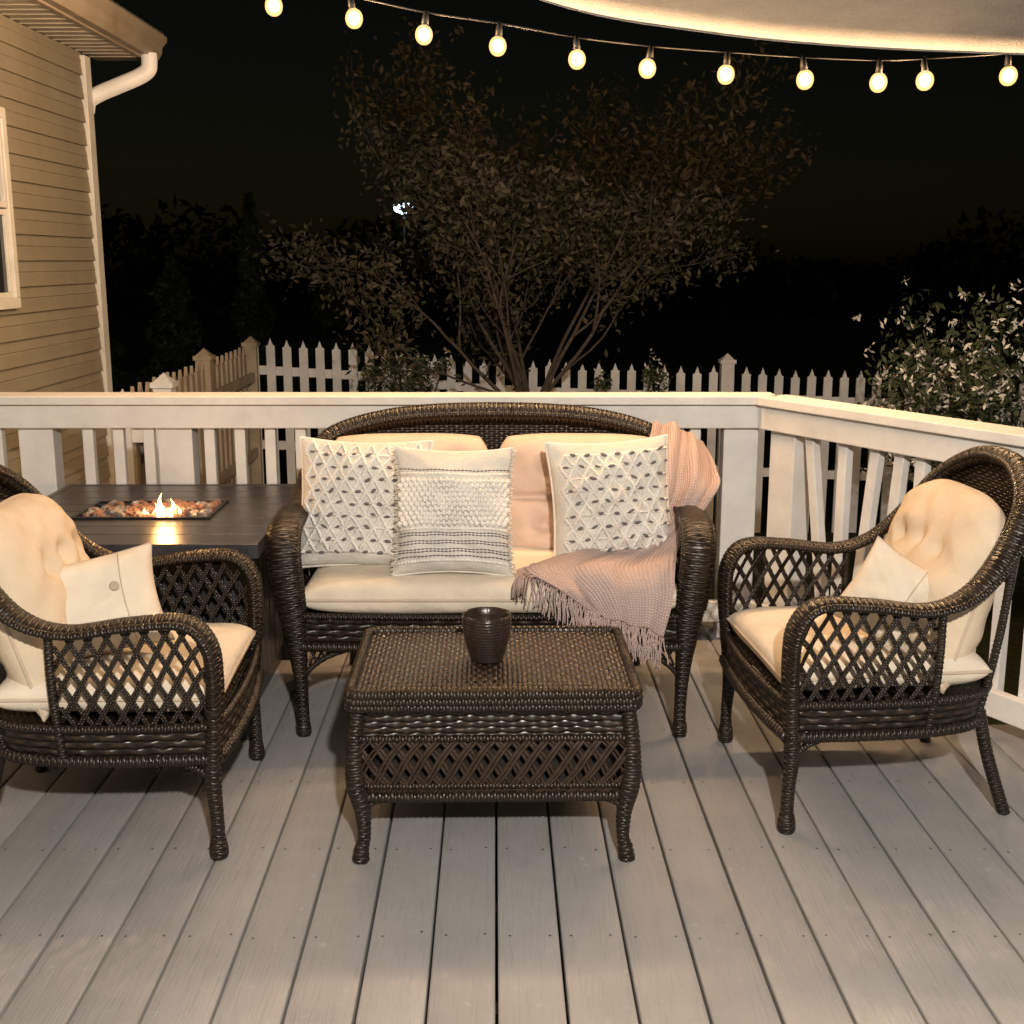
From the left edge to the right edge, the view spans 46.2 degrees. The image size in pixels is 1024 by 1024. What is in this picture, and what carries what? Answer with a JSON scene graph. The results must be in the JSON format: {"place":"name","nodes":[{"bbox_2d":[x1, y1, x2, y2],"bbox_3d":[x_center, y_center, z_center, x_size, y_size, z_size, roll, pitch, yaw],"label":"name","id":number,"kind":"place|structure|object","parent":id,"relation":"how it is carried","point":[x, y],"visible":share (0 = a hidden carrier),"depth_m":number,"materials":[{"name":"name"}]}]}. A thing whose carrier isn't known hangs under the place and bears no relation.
{"place":"outdoors","nodes":[
{"label":"outdoors","id":0,"kind":"place"},
{"bbox_2d":[3,0,1023,269],"label":"sky","id":1,"kind":"structure","parent":0,"point":[235,104],"materials":[{"name":"black"}]},
{"bbox_2d":[106,270,1023,1001],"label":"ground","id":2,"kind":"structure","parent":0,"point":[772,344],"depth_m":32.11,"materials":[{"name":"black plant"}]},
{"bbox_2d":[0,14,110,485],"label":"siding","id":3,"kind":"object","parent":2,"relation":"on","point":[50,341],"visible":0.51,"depth_m":5.69,"materials":[{"name":"beige wood"}]},
{"bbox_2d":[0,55,115,483],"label":"trim and window frame","id":4,"kind":"structure","parent":3,"relation":"attached to","point":[10,298],"depth_m":6.17,"materials":[{"name":"white wood"}]},
{"bbox_2d":[0,208,7,292],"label":"window glass","id":5,"kind":"object","parent":4,"relation":"attached to","point":[3,282],"visible":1,"depth_m":5.14,"materials":[{"name":"black glass"}]},
{"bbox_2d":[92,52,156,113],"bbox_3d":[-2.051,-2.230,6.246,0.412,0.310,0.073,-2,12,-10],"label":"downspout","id":6,"kind":"object","parent":4,"relation":"attached to","point":[145,71],"visible":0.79,"depth_m":6.22,"materials":[{"name":"white metal"}]},
{"bbox_2d":[108,316,139,391],"bbox_3d":[-5.592,-2.017,15.926,1.517,1.775,1.531,0,12,0],"label":"arborvitae","id":7,"kind":"object","parent":2,"relation":"on","point":[120,381],"visible":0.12,"depth_m":15.89,"materials":[{"name":"green plant"}]},
{"bbox_2d":[121,373,178,483],"bbox_3d":[-1.992,-0.005,6.774,0.384,1.560,0.125,0,12,0],"label":"picket fence","id":8,"kind":"object","parent":2,"relation":"on","point":[163,382],"visible":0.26,"depth_m":6.67,"materials":[{"name":"white wood"}]},
{"bbox_2d":[137,254,205,389],"bbox_3d":[-4.603,-2.357,16.344,1.291,2.269,1.309,0,12,0],"label":"arborvitae","id":9,"kind":"object","parent":2,"relation":"on","point":[170,292],"visible":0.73,"depth_m":16.15,"materials":[{"name":"green plant"}]},
{"bbox_2d":[130,336,262,483],"bbox_3d":[-2.102,-0.328,8.264,0.128,1.580,2.978,0,12,1],"label":"picket fence","id":10,"kind":"object","parent":2,"relation":"on","point":[239,372],"visible":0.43,"depth_m":8.69,"materials":[{"name":"white wood"}]},
{"bbox_2d":[230,191,282,391],"bbox_3d":[-3.401,-2.648,15.791,0.758,3.066,0.782,0,12,0],"label":"arborvitae","id":11,"kind":"object","parent":2,"relation":"on","point":[252,294],"visible":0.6,"depth_m":15.62,"materials":[{"name":"green plant"}]},
{"bbox_2d":[294,264,374,391],"bbox_3d":[-2.502,-2.424,16.880,1.150,2.179,1.208,0,12,0],"label":"arborvitae","id":12,"kind":"object","parent":2,"relation":"on","point":[328,322],"visible":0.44,"depth_m":16.64,"materials":[{"name":"green plant"}]},
{"bbox_2d":[394,203,412,348],"bbox_3d":[-2.620,-5.770,29.443,0.520,3.565,0.495,0,12,0],"label":"yard lamp","id":13,"kind":"object","parent":2,"relation":"on","point":[404,253],"visible":0.29,"depth_m":29.36,"materials":[{"name":"metal"}]},
{"bbox_2d":[356,338,453,391],"bbox_3d":[-0.786,-0.639,9.253,0.763,1.428,0.716,3,12,14],"label":"flowering bush","id":14,"kind":"object","parent":2,"relation":"on","point":[420,376],"visible":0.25,"depth_m":9.09,"materials":[{"name":"green plant"}]},
{"bbox_2d":[0,622,1023,1023],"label":"wooden deck","id":15,"kind":"structure","parent":2,"relation":"on","point":[882,882],"depth_m":2.90,"materials":[{"name":"paint"}]},
{"bbox_2d":[0,464,264,860],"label":"wicker armchair","id":16,"kind":"object","parent":15,"relation":"on","point":[163,701],"visible":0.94,"depth_m":2.98,"materials":[{"name":"brown wicker"}]},
{"bbox_2d":[7,542,174,676],"bbox_3d":[-1.130,0.255,3.150,0.424,0.275,0.152,-13,-10,-20],"label":"throw pillow","id":17,"kind":"object","parent":16,"relation":"on","point":[119,584],"visible":0.45,"depth_m":3.13,"materials":[{"name":"white fabric"}]},
{"bbox_2d":[0,484,294,739],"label":"fire pit table","id":18,"kind":"object","parent":15,"relation":"on","point":[162,518],"visible":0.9,"depth_m":3.98,"materials":[{"name":"wood"}]},
{"bbox_2d":[265,402,716,737],"bbox_3d":[-0.065,0.164,4.064,1.408,0.995,0.774,0,12,0],"label":"wicker loveseat","id":19,"kind":"object","parent":15,"relation":"on","point":[332,611],"visible":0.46,"depth_m":3.78,"materials":[{"name":"brown wicker"}]},
{"bbox_2d":[299,436,433,567],"bbox_3d":[-0.488,-0.025,3.950,0.449,0.439,0.215,2,-2,4],"label":"throw pillow","id":20,"kind":"object","parent":19,"relation":"on","point":[349,503],"visible":0.66,"depth_m":3.88,"materials":[{"name":"white fabric"}]},
{"bbox_2d":[390,446,516,575],"bbox_3d":[-0.185,-0.001,3.804,0.399,0.417,0.217,1,-5,-2],"label":"throw pillow","id":21,"kind":"object","parent":19,"relation":"on","point":[453,509],"visible":1,"depth_m":3.74,"materials":[{"name":"white fabric"}]},
{"bbox_2d":[544,434,677,562],"bbox_3d":[0.324,-0.029,3.947,0.414,0.429,0.265,-4,-3,-3],"label":"throw pillow","id":22,"kind":"object","parent":19,"relation":"on","point":[611,497],"visible":0.94,"depth_m":3.88,"materials":[{"name":"white fabric"}]},
{"bbox_2d":[511,421,719,671],"bbox_3d":[0.438,0.092,3.954,0.436,0.687,1.014,8,14,34],"label":"throw blanket","id":23,"kind":"object","parent":19,"relation":"on","point":[632,590],"visible":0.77,"depth_m":3.71,"materials":[{"name":"pink fabric"}]},
{"bbox_2d":[343,625,643,864],"bbox_3d":[-0.050,0.607,3.229,0.742,0.466,0.552,0,12,-1],"label":"wicker coffee table","id":24,"kind":"object","parent":15,"relation":"on","point":[544,713],"visible":0.97,"depth_m":2.98,"materials":[{"name":"brown wicker"}]},
{"bbox_2d":[462,606,511,663],"bbox_3d":[-0.066,0.326,3.144,0.130,0.126,0.130,0,12,0],"label":"candle jar","id":25,"kind":"object","parent":24,"relation":"on","point":[486,630],"visible":1,"depth_m":3.10,"materials":[{"name":"ceramic"}]},
{"bbox_2d":[0,392,1023,729],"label":"deck railing","id":26,"kind":"object","parent":15,"relation":"on","point":[798,426],"visible":0.34,"depth_m":4.60,"materials":[{"name":"white paint"}]},
{"bbox_2d":[717,445,1023,834],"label":"wicker armchair","id":27,"kind":"object","parent":15,"relation":"on","point":[953,526],"visible":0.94,"depth_m":3.18,"materials":[{"name":"brown wicker"}]},
{"bbox_2d":[833,536,928,645],"bbox_3d":[1.029,0.231,3.287,0.224,0.254,0.176,34,2,16],"label":"throw pillow","id":28,"kind":"object","parent":27,"relation":"on","point":[886,571],"visible":0.64,"depth_m":3.25,"materials":[{"name":"white fabric"}]},
{"bbox_2d":[245,15,825,391],"bbox_3d":[0.215,-1.511,8.560,3.357,3.820,3.211,8,14,33],"label":"garden tree","id":29,"kind":"object","parent":2,"relation":"on","point":[468,202],"visible":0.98,"depth_m":8.24,"materials":[{"name":"green plant"}]},
{"bbox_2d":[100,194,1023,324],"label":"distant trees","id":30,"kind":"object","parent":2,"relation":"on","point":[837,292],"visible":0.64,"depth_m":46.10,"materials":[{"name":"plant"}]},
{"bbox_2d":[590,348,681,429],"bbox_3d":[1.026,-0.600,9.279,0.605,1.340,0.698,-8,15,-35],"label":"flowering bush","id":31,"kind":"object","parent":2,"relation":"on","point":[602,382],"visible":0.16,"depth_m":9.21,"materials":[{"name":"green plant"}]},
{"bbox_2d":[257,339,1023,532],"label":"picket fence","id":32,"kind":"object","parent":2,"relation":"on","point":[336,373],"visible":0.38,"depth_m":9.59,"materials":[{"name":"white wood"}]},
{"bbox_2d":[852,276,1023,585],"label":"flowering bush","id":33,"kind":"object","parent":2,"relation":"on","point":[982,400],"visible":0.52,"depth_m":6.92,"materials":[{"name":"green plant"}]},
{"bbox_2d":[268,0,1013,88],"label":"string lights","id":34,"kind":"object","parent":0,"point":[647,67],"visible":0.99,"depth_m":4.25,"materials":[{"name":"white glass"}]},
{"bbox_2d":[998,274,1023,412],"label":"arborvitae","id":35,"kind":"object","parent":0,"point":[1008,359],"visible":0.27,"depth_m":16.83,"materials":[{"name":"green plant"}]},
{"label":"end walls","id":36,"kind":"object","parent":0,"visible":0},
{"bbox_2d":[0,0,140,60],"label":"soffit","id":37,"kind":"structure","parent":36,"relation":"attached to","point":[33,15],"depth_m":5.55,"materials":[{"name":"beige wood"}]},
{"bbox_2d":[32,0,166,59],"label":"fascia and gutter","id":38,"kind":"structure","parent":37,"relation":"on","point":[114,24],"depth_m":5.62,"materials":[{"name":"beige metal"}]},
{"bbox_2d":[110,0,163,34],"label":"roof","id":39,"kind":"structure","parent":36,"relation":"on","point":[136,16],"depth_m":5.94,"materials":[{"name":"brown"}]},
{"bbox_2d":[541,0,1023,54],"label":"shade sail","id":40,"kind":"object","parent":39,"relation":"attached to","point":[980,26],"visible":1,"depth_m":3.72,"materials":[{"name":"fabric"}]}
]}

